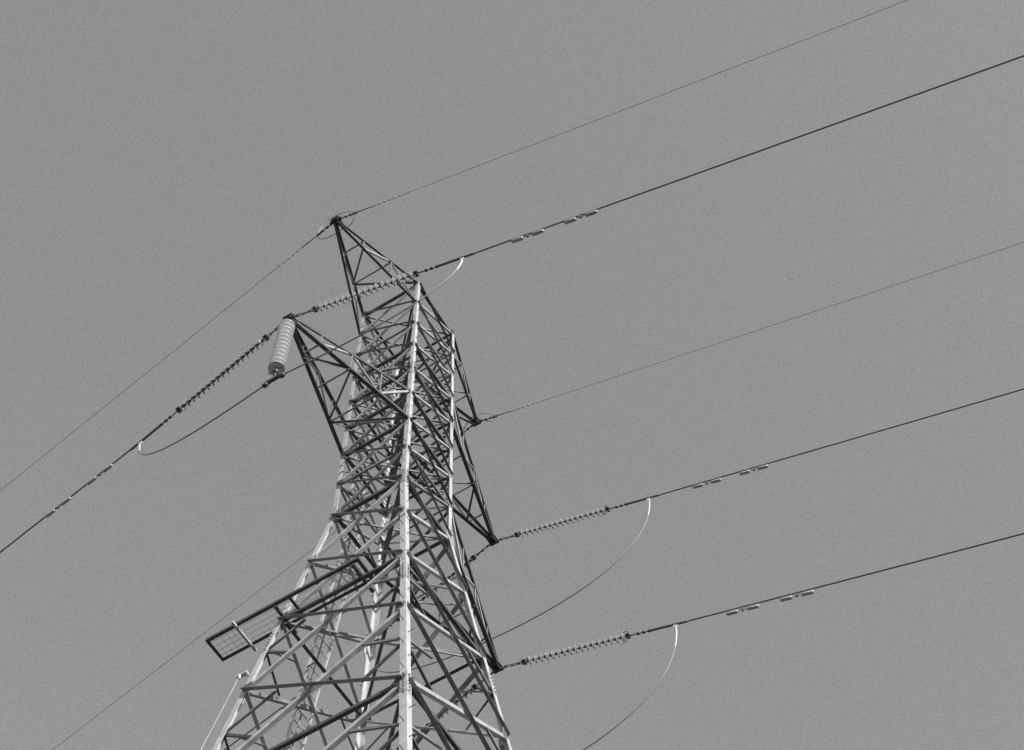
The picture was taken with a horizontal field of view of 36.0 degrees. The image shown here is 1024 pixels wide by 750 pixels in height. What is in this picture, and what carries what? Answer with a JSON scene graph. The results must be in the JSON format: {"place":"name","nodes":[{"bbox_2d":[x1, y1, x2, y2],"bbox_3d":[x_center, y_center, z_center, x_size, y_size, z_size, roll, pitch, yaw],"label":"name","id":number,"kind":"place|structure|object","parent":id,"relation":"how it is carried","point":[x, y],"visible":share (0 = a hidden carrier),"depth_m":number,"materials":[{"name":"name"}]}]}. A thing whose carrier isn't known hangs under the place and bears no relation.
{"place":"outdoors","nodes":[
{"label":"outdoors","id":0,"kind":"place"},
{"bbox_2d":[0,0,1023,749],"label":"sky","id":1,"kind":"structure","parent":0,"point":[160,160],"materials":[{"name":"grey"}]},
{"bbox_3d":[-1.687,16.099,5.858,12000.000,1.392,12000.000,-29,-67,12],"label":"ground","id":2,"kind":"structure","parent":0,"visible":0},
{"bbox_2d":[201,215,511,749],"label":"transmission tower","id":3,"kind":"structure","parent":2,"relation":"on","point":[405,686],"depth_m":32.12,"materials":[{"name":"metal"}]},
{"bbox_2d":[130,325,278,450],"bbox_3d":[-6.508,0.230,33.798,4.353,1.004,0.197,-35,-68,14],"label":"insulator string","id":4,"kind":"object","parent":3,"relation":"attached to","point":[207,386],"visible":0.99,"depth_m":33.77,"materials":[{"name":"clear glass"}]},
{"bbox_2d":[262,319,294,387],"bbox_3d":[-4.722,-0.530,32.276,0.344,3.049,0.469,23,-67,-12],"label":"suspension insulator","id":5,"kind":"object","parent":3,"relation":"hanging from","point":[280,351],"visible":1,"depth_m":31.93,"materials":[{"name":"white ceramic"}]},
{"bbox_2d":[290,252,474,318],"bbox_3d":[-2.739,-1.846,32.910,4.353,1.024,0.197,-23,-66,9],"label":"insulator string","id":6,"kind":"object","parent":3,"relation":"attached to","point":[365,291],"visible":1,"depth_m":32.97,"materials":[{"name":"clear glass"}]},
{"bbox_2d":[138,259,462,454],"bbox_3d":[-4.585,-0.140,31.941,8.179,2.171,0.517,-29,-67,12],"label":"jumper cable","id":7,"kind":"object","parent":6,"relation":"hanging from","point":[437,287],"visible":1,"depth_m":31.06,"materials":[{"name":"metal"}]},
{"bbox_2d":[0,55,1023,552],"bbox_3d":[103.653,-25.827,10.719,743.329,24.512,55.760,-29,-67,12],"label":"power conductor","id":8,"kind":"object","parent":6,"relation":"attached to","point":[516,239],"visible":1,"depth_m":31.17,"materials":[{"name":"metal"}]},
{"bbox_2d":[358,543,491,652],"bbox_3d":[-2.204,5.592,39.425,4.353,1.004,0.197,-35,-68,14],"label":"insulator string","id":9,"kind":"object","parent":3,"relation":"attached to","point":[472,557],"visible":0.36,"depth_m":39.36,"materials":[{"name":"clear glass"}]},
{"bbox_2d":[364,500,649,672],"bbox_3d":[-0.243,5.441,37.207,8.180,3.008,0.417,-29,-67,12],"label":"jumper cable","id":10,"kind":"object","parent":9,"relation":"attached to","point":[544,611],"visible":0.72,"depth_m":36.07,"materials":[{"name":"metal"}]},
{"bbox_2d":[224,388,1023,749],"bbox_3d":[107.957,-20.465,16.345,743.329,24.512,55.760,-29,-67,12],"label":"power conductor","id":11,"kind":"object","parent":9,"relation":"hanging from","point":[742,472],"visible":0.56,"depth_m":36.85,"materials":[{"name":"metal"}]},
{"bbox_2d":[390,670,496,749],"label":"insulator string","id":12,"kind":"object","parent":3,"relation":"attached to","point":[474,686],"visible":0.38,"depth_m":34.57,"materials":[{"name":"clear glass"}]},
{"bbox_2d":[582,627,676,749],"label":"jumper cable","id":13,"kind":"object","parent":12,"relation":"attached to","point":[626,717],"visible":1,"depth_m":31.38,"materials":[{"name":"metal"}]},
{"bbox_2d":[0,0,906,490],"bbox_3d":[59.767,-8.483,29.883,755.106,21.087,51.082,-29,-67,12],"label":"overhead earth wire","id":14,"kind":"object","parent":3,"relation":"attached to","point":[408,192],"visible":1,"depth_m":40.91,"materials":[{"name":"metal"}]},
{"bbox_2d":[54,242,1023,748],"bbox_3d":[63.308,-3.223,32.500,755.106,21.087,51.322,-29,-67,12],"label":"overhead earth wire","id":15,"kind":"object","parent":3,"relation":"attached to","point":[538,402],"visible":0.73,"depth_m":43.42,"materials":[{"name":"metal"}]},
{"bbox_2d":[495,494,659,541],"bbox_3d":[1.565,3.517,38.536,4.353,1.024,0.197,-23,-66,9],"label":"insulator string","id":16,"kind":"object","parent":3,"relation":"attached to","point":[562,522],"visible":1,"depth_m":38.58,"materials":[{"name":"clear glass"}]},
{"bbox_2d":[501,620,688,668],"bbox_3d":[1.710,5.798,33.755,4.353,1.024,0.197,-23,-66,9],"label":"insulator string","id":17,"kind":"object","parent":3,"relation":"attached to","point":[575,649],"visible":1,"depth_m":33.80,"materials":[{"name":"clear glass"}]},
{"bbox_2d":[688,533,1023,620],"bbox_3d":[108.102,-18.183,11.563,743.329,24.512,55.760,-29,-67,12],"label":"power conductor","id":18,"kind":"object","parent":17,"relation":"attached to","point":[783,599],"visible":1,"depth_m":32.08,"materials":[{"name":"metal"}]}
]}

